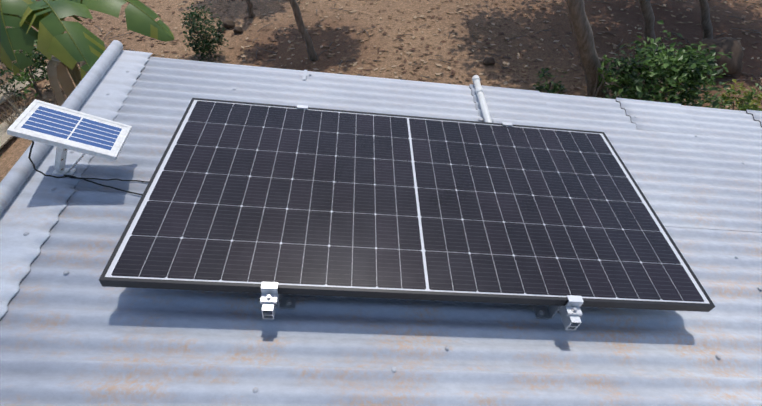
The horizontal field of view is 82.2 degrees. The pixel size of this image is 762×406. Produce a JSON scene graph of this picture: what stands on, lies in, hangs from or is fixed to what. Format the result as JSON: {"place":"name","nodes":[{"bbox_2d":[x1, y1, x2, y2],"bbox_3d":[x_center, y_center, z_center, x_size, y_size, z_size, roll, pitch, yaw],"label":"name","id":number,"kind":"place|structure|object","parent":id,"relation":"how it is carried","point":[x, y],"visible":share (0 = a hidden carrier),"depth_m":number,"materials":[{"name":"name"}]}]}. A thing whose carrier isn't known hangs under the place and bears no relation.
{"place":"outdoors","nodes":[
{"label":"outdoors","id":0,"kind":"place"},
{"bbox_2d":[0,0,761,181],"bbox_3d":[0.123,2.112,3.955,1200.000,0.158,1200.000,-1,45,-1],"label":"ground","id":1,"kind":"structure","parent":0,"point":[13,150],"depth_m":9.67,"materials":[{"name":"brown soil"}]},
{"bbox_2d":[0,0,40,125],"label":"dry grass tufts","id":2,"kind":"object","parent":1,"relation":"on","point":[16,108],"visible":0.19,"depth_m":7.32,"materials":[{"name":"beige plant"}]},
{"bbox_2d":[0,66,46,148],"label":"debris boards","id":3,"kind":"object","parent":1,"relation":"on","point":[5,137],"visible":0.4,"depth_m":7.57,"materials":[{"name":"grey wood"}]},
{"bbox_2d":[0,27,49,99],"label":"bush","id":4,"kind":"object","parent":1,"relation":"on","point":[36,56],"visible":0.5,"depth_m":7.54,"materials":[{"name":"green plant"}]},
{"bbox_2d":[0,0,174,105],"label":"banana plant","id":5,"kind":"object","parent":1,"relation":"on","point":[82,46],"visible":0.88,"depth_m":3.77,"materials":[{"name":"green plant"}]},
{"bbox_2d":[179,2,228,60],"bbox_3d":[-3.552,-3.399,8.746,0.905,1.205,1.016,-1,45,-1],"label":"bush","id":6,"kind":"object","parent":1,"relation":"on","point":[207,46],"visible":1,"depth_m":8.66,"materials":[{"name":"green plant"}]},
{"bbox_2d":[222,19,234,27],"bbox_3d":[-3.507,-4.134,10.005,0.297,0.149,0.237,-1,45,-1],"label":"rock","id":7,"kind":"object","parent":1,"relation":"on","point":[226,23],"visible":1,"depth_m":9.95,"materials":[{"name":"brown stone"}]},
{"bbox_2d":[233,26,243,32],"bbox_3d":[-3.212,-3.910,9.812,0.220,0.111,0.179,-1,45,-1],"label":"rock","id":8,"kind":"object","parent":1,"relation":"on","point":[237,29],"visible":1,"depth_m":9.77,"materials":[{"name":"brown stone"}]},
{"bbox_2d":[246,0,255,17],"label":"tree","id":9,"kind":"object","parent":1,"relation":"on","point":[251,13],"visible":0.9,"depth_m":10.22,"materials":[{"name":"grey plant"}]},
{"bbox_2d":[289,0,318,60],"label":"tree","id":10,"kind":"object","parent":1,"relation":"on","point":[312,55],"visible":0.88,"depth_m":8.34,"materials":[{"name":"grey plant"}]},
{"bbox_2d":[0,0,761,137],"bbox_3d":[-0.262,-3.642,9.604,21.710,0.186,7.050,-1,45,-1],"label":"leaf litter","id":11,"kind":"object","parent":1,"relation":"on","point":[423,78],"visible":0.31,"depth_m":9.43,"materials":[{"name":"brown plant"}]},
{"bbox_2d":[483,57,494,64],"bbox_3d":[2.180,-2.872,8.782,0.242,0.120,0.194,-1,45,-1],"label":"rock","id":12,"kind":"object","parent":1,"relation":"on","point":[488,60],"visible":1,"depth_m":8.73,"materials":[{"name":"brown stone"}]},
{"bbox_2d":[532,68,566,93],"bbox_3d":[3.047,-2.172,7.861,0.593,0.560,0.608,34,54,29],"label":"plant","id":13,"kind":"object","parent":1,"relation":"on","point":[540,88],"visible":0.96,"depth_m":7.79,"materials":[{"name":"green plant"}]},
{"bbox_2d":[567,0,609,97],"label":"tree","id":14,"kind":"object","parent":1,"relation":"on","point":[584,39],"visible":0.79,"depth_m":6.93,"materials":[{"name":"brown plant"}]},
{"bbox_2d":[593,54,619,96],"bbox_3d":[3.612,-1.919,7.259,0.332,1.059,0.331,-1,45,-1],"label":"sapling","id":15,"kind":"object","parent":1,"relation":"on","point":[601,71],"visible":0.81,"depth_m":7.07,"materials":[{"name":"green plant"}]},
{"bbox_2d":[639,0,658,65],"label":"tree","id":16,"kind":"object","parent":1,"relation":"on","point":[647,13],"visible":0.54,"depth_m":7.91,"materials":[{"name":"grey plant"}]},
{"bbox_2d":[593,20,731,108],"bbox_3d":[4.589,-1.923,7.064,2.206,1.733,1.949,-1,45,-1],"label":"bush","id":17,"kind":"object","parent":1,"relation":"on","point":[674,71],"visible":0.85,"depth_m":6.73,"materials":[{"name":"green plant"}]},
{"bbox_2d":[699,0,712,38],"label":"tree","id":18,"kind":"object","parent":1,"relation":"on","point":[706,24],"visible":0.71,"depth_m":8.78,"materials":[{"name":"grey plant"}]},
{"bbox_2d":[690,37,743,77],"bbox_3d":[6.465,-2.859,8.368,0.921,0.618,0.796,-1,45,-1],"label":"boulder","id":19,"kind":"object","parent":1,"relation":"on","point":[727,45],"visible":0.56,"depth_m":8.15,"materials":[{"name":"stone"}]},
{"bbox_2d":[697,78,761,110],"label":"yellow bush","id":20,"kind":"object","parent":1,"relation":"on","point":[749,104],"visible":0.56,"depth_m":7.13,"materials":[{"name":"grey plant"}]},
{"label":"house walls","id":21,"kind":"object","parent":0,"visible":0},
{"bbox_2d":[0,190,761,377],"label":"roof sheet","id":22,"kind":"object","parent":21,"relation":"on","point":[78,311],"visible":0.42,"depth_m":1.48,"materials":[{"name":"paint"}]},
{"bbox_2d":[28,141,148,194],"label":"panel cables","id":23,"kind":"object","parent":22,"relation":"on","point":[74,177],"visible":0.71,"depth_m":1.75,"materials":[{"name":"black plastic"}]},
{"bbox_2d":[260,105,583,329],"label":"mounting brackets","id":24,"kind":"object","parent":22,"relation":"on","point":[570,312],"visible":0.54,"depth_m":1.45,"materials":[{"name":"silver metal"}]},
{"bbox_2d":[99,98,714,311],"bbox_3d":[0.138,-0.052,1.762,1.991,0.262,1.000,-1,45,-1],"label":"solar panel","id":25,"kind":"object","parent":24,"relation":"on","point":[246,197],"visible":1,"depth_m":1.63,"materials":[{"name":"grey"}]},
{"bbox_2d":[0,358,761,405],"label":"roof sheet","id":26,"kind":"object","parent":21,"relation":"on","point":[36,382],"visible":1,"depth_m":1.31,"materials":[{"name":"paint"}]},
{"bbox_2d":[0,40,152,318],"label":"roof edge flashing","id":27,"kind":"object","parent":26,"relation":"on","point":[33,204],"visible":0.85,"depth_m":1.72,"materials":[{"name":"paint"}]},
{"bbox_2d":[7,99,131,175],"bbox_3d":[-1.173,-0.243,1.702,0.325,0.289,0.228,-5,46,-5],"label":"solar panel on post","id":28,"kind":"object","parent":27,"relation":"on","point":[63,130],"visible":1,"depth_m":1.65,"materials":[{"name":"white paint"}]},
{"bbox_2d":[23,71,761,392],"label":"roof screws","id":29,"kind":"object","parent":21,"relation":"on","point":[394,369],"visible":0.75,"depth_m":1.52,"materials":[{"name":"grey metal"}]},
{"bbox_2d":[74,81,761,231],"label":"roof sheet","id":30,"kind":"object","parent":21,"relation":"on","point":[709,180],"visible":0.19,"depth_m":2.28,"materials":[{"name":"paint"}]},
{"bbox_2d":[472,75,493,122],"bbox_3d":[0.582,-0.501,2.438,0.085,0.045,0.769,-1,45,-1],"label":"pipe","id":31,"kind":"object","parent":30,"relation":"on","point":[479,91],"visible":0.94,"depth_m":2.51,"materials":[{"name":"white plastic"}]},
{"bbox_2d":[136,57,761,133],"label":"roof sheet","id":32,"kind":"object","parent":21,"relation":"on","point":[213,74],"visible":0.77,"depth_m":2.54,"materials":[{"name":"paint"}]},
{"bbox_2d":[302,70,761,134],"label":"roof sheet end laps","id":33,"kind":"object","parent":32,"relation":"on","point":[512,103],"visible":0.88,"depth_m":2.64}
]}

